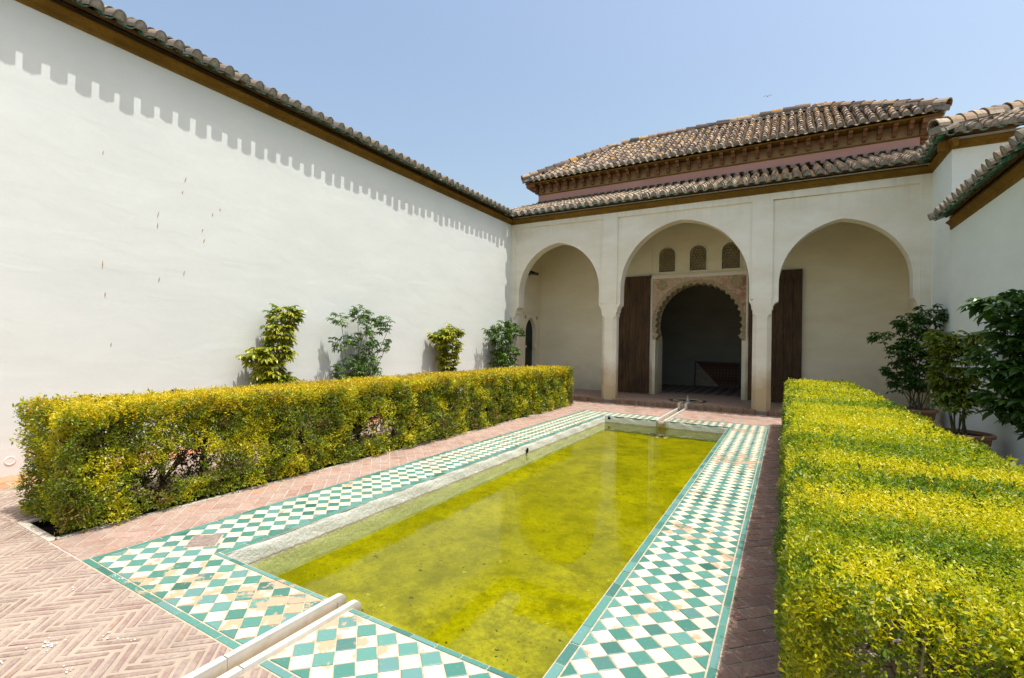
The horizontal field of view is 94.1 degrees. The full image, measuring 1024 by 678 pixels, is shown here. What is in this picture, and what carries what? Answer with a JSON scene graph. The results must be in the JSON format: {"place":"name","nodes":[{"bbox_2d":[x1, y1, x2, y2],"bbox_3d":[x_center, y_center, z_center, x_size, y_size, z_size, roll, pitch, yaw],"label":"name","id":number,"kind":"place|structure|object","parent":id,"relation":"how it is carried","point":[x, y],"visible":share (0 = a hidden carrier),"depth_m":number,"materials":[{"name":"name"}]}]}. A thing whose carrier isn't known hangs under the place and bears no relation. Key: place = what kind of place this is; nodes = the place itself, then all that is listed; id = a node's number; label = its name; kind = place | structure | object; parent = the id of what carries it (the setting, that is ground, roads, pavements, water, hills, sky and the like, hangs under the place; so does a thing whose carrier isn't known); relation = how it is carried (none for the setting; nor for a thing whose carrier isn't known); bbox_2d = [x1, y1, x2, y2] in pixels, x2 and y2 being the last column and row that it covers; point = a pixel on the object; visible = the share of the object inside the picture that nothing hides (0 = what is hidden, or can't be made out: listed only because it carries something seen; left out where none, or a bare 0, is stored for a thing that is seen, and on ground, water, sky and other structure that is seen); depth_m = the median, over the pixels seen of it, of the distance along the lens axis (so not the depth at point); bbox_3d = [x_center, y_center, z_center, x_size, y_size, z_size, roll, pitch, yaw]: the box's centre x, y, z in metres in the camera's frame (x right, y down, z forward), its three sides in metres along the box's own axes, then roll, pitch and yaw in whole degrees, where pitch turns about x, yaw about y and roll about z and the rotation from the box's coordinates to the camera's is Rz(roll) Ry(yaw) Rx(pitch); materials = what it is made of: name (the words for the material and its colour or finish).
{"place":"outdoors","nodes":[
{"label":"outdoors","id":0,"kind":"place"},
{"bbox_2d":[0,401,476,488],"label":"pavement","id":1,"kind":"structure","parent":0,"point":[7,481],"depth_m":5.29,"materials":[{"name":"brick"}]},
{"bbox_2d":[235,303,305,405],"bbox_3d":[-3.913,0.514,7.775,0.730,2.200,1.079,1,-1,30],"label":"shrub","id":2,"kind":"object","parent":1,"relation":"on","point":[264,356],"visible":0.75,"depth_m":7.71,"materials":[{"name":"green plant"}]},
{"bbox_2d":[325,304,394,381],"bbox_3d":[-2.971,0.481,9.393,0.721,2.342,1.598,1,-1,30],"label":"shrub","id":3,"kind":"object","parent":1,"relation":"on","point":[359,366],"visible":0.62,"depth_m":9.32,"materials":[{"name":"green plant"}]},
{"bbox_2d":[426,323,465,371],"bbox_3d":[-1.618,0.646,11.718,0.759,2.110,1.124,1,-1,30],"label":"shrub","id":4,"kind":"object","parent":1,"relation":"on","point":[445,337],"visible":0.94,"depth_m":11.65,"materials":[{"name":"green plant"}]},
{"bbox_2d":[481,320,526,369],"bbox_3d":[-0.233,0.601,14.125,0.859,2.312,2.099,1,-1,30],"label":"shrub","id":5,"kind":"object","parent":1,"relation":"on","point":[503,357],"visible":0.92,"depth_m":13.97,"materials":[{"name":"green plant"}]},
{"bbox_2d":[16,407,559,541],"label":"soil","id":6,"kind":"structure","parent":0,"point":[45,530],"depth_m":4.92,"materials":[{"name":"brown soil"}]},
{"bbox_2d":[52,424,489,541],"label":"weeds","id":7,"kind":"object","parent":6,"relation":"on","point":[213,496],"visible":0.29,"depth_m":4.40,"materials":[{"name":"green plant"}]},
{"bbox_2d":[9,364,574,534],"bbox_3d":[-1.364,1.161,8.447,1.214,1.189,10.570,1,-1,30],"label":"hedge","id":8,"kind":"object","parent":6,"relation":"on","point":[76,427],"visible":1,"depth_m":5.07,"materials":[{"name":"green plant"}]},
{"bbox_2d":[21,400,783,677],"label":"path","id":9,"kind":"structure","parent":0,"point":[751,646],"depth_m":4.29,"materials":[{"name":"brown brick"}]},
{"bbox_2d":[656,402,689,427],"bbox_3d":[3.976,1.792,11.592,0.230,0.285,3.075,1,-1,30],"label":"water channel","id":10,"kind":"object","parent":9,"relation":"on","point":[681,408],"visible":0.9,"depth_m":11.24,"materials":[{"name":"white stone"}]},
{"bbox_2d":[81,410,769,677],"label":"tiled pool border","id":11,"kind":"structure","parent":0,"point":[662,608],"depth_m":3.12,"materials":[{"name":"tile"}]},
{"bbox_2d":[183,534,223,548],"bbox_3d":[-2.424,1.600,3.753,0.249,0.031,0.224,1,-1,-12],"label":"drain cover","id":12,"kind":"object","parent":11,"relation":"on","point":[203,541],"visible":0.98,"depth_m":3.73,"materials":[{"name":"stone"}]},
{"bbox_2d":[277,430,715,677],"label":"pool floor","id":13,"kind":"structure","parent":0,"point":[527,572],"depth_m":4.40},
{"bbox_2d":[225,416,726,608],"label":"pool wall","id":14,"kind":"structure","parent":13,"relation":"on","point":[278,555],"depth_m":5.34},
{"bbox_2d":[329,441,692,661],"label":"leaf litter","id":15,"kind":"object","parent":13,"relation":"on","point":[500,536],"visible":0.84,"depth_m":4.00,"materials":[{"name":"plant"}]},
{"bbox_2d":[0,407,1020,677],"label":"paving","id":16,"kind":"structure","parent":0,"point":[40,601],"depth_m":2.65,"materials":[{"name":"brick"}]},
{"bbox_2d":[0,536,149,671],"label":"bird droppings","id":17,"kind":"object","parent":16,"relation":"on","point":[65,639],"visible":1,"depth_m":2.48,"materials":[{"name":"white"}]},
{"bbox_2d":[182,593,360,677],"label":"water channel","id":18,"kind":"object","parent":16,"relation":"in","point":[242,659],"visible":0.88,"depth_m":2.52,"materials":[{"name":"white stone"}]},
{"bbox_2d":[503,145,932,411],"bbox_3d":[4.592,-1.492,13.555,11.294,6.760,2.638,1,-1,30],"label":"arcade","id":19,"kind":"object","parent":16,"relation":"on","point":[766,222],"visible":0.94,"depth_m":11.73,"materials":[{"name":"beige paint"}]},
{"bbox_2d":[510,97,952,416],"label":"pavilion","id":20,"kind":"structure","parent":16,"relation":"on","point":[844,288],"depth_m":14.31,"materials":[{"name":"paint"}]},
{"bbox_2d":[525,320,531,366],"bbox_3d":[0.498,0.276,16.379,0.053,2.770,0.998,1,-1,30],"label":"side door","id":21,"kind":"structure","parent":20,"relation":"in","point":[528,340],"depth_m":16.46,"materials":[{"name":"brown wood"}]},
{"bbox_2d":[528,270,538,275],"bbox_3d":[0.690,-2.223,16.048,0.340,0.175,0.300,1,-1,30],"label":"floodlight","id":22,"kind":"object","parent":20,"relation":"attached to","point":[533,273],"visible":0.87,"depth_m":15.92,"materials":[{"name":"metal"}]},
{"bbox_2d":[618,276,650,392],"bbox_3d":[3.858,-0.152,15.247,1.079,3.690,0.040,1,-1,30],"label":"door leaf","id":23,"kind":"structure","parent":20,"relation":"in","point":[634,319],"depth_m":15.19,"materials":[{"name":"brown wood"}]},
{"bbox_2d":[657,246,676,273],"bbox_3d":[4.836,-2.464,14.836,0.600,0.840,0.103,1,-1,30],"label":"window","id":24,"kind":"structure","parent":20,"relation":"in","point":[675,256],"depth_m":14.85,"materials":[{"name":"beige paint"}]},
{"bbox_2d":[669,396,706,402],"bbox_3d":[4.896,1.654,13.278,1.000,0.135,1.000,1,-1,30],"label":"fountain","id":25,"kind":"object","parent":20,"relation":"on","point":[689,400],"visible":0.99,"depth_m":13.24,"materials":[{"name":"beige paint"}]},
{"bbox_2d":[687,244,707,271],"bbox_3d":[5.620,-2.451,14.385,0.590,0.835,0.103,1,-1,30],"label":"window","id":26,"kind":"structure","parent":20,"relation":"in","point":[706,251],"depth_m":14.39,"materials":[{"name":"beige paint"}]},
{"bbox_2d":[694,361,739,388],"bbox_3d":[7.754,1.354,18.058,1.580,0.967,0.243,1,-1,30],"label":"display panel","id":27,"kind":"object","parent":20,"relation":"on","point":[724,374],"visible":1,"depth_m":18.04,"materials":[{"name":"metal"}]},
{"bbox_2d":[720,241,741,269],"bbox_3d":[6.404,-2.444,13.933,0.600,0.840,0.103,1,-1,30],"label":"window","id":28,"kind":"structure","parent":20,"relation":"in","point":[727,243],"depth_m":13.95,"materials":[{"name":"beige paint"}]},
{"bbox_2d":[747,269,802,401],"bbox_3d":[7.313,-0.088,13.279,1.306,3.650,0.075,1,-1,30],"label":"door leaf","id":29,"kind":"structure","parent":20,"relation":"in","point":[787,313],"depth_m":13.12,"materials":[{"name":"brown wood"}]},
{"bbox_2d":[769,377,1023,677],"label":"hedge","id":30,"kind":"object","parent":16,"relation":"on","point":[851,447],"visible":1,"depth_m":1.67,"materials":[{"name":"green plant"}]},
{"bbox_2d":[866,303,948,422],"bbox_3d":[7.784,0.586,9.365,1.352,2.534,0.991,1,-1,30],"label":"potted shrub","id":31,"kind":"object","parent":16,"relation":"on","point":[910,374],"visible":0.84,"depth_m":9.28,"materials":[{"name":"green plant"}]},
{"bbox_2d":[919,329,998,450],"bbox_3d":[6.373,0.827,6.790,0.903,1.942,0.797,1,-1,30],"label":"potted shrub","id":32,"kind":"object","parent":16,"relation":"on","point":[954,391],"visible":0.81,"depth_m":6.70,"materials":[{"name":"green plant"}]},
{"bbox_2d":[909,100,1023,427],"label":"side wing","id":33,"kind":"structure","parent":16,"relation":"on","point":[958,148],"depth_m":8.93,"materials":[{"name":"white paint"}]},
{"bbox_2d":[927,128,1023,465],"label":"wall","id":34,"kind":"structure","parent":16,"relation":"on","point":[983,205],"depth_m":7.06,"materials":[{"name":"white plaster"}]},
{"bbox_2d":[956,289,1023,485],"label":"potted shrub","id":35,"kind":"object","parent":16,"relation":"on","point":[1011,348],"visible":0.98,"depth_m":4.64,"materials":[{"name":"green plant"}]},
{"bbox_2d":[102,0,1023,208],"label":"sky","id":36,"kind":"structure","parent":0,"point":[485,95],"materials":[{"name":"blue"}]},
{"label":"ground","id":37,"kind":"structure","parent":0,"visible":0},
{"bbox_2d":[0,0,515,477],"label":"courtyard wall","id":38,"kind":"structure","parent":37,"relation":"on","point":[177,213],"depth_m":6.96,"materials":[{"name":"white paint"}]}
]}

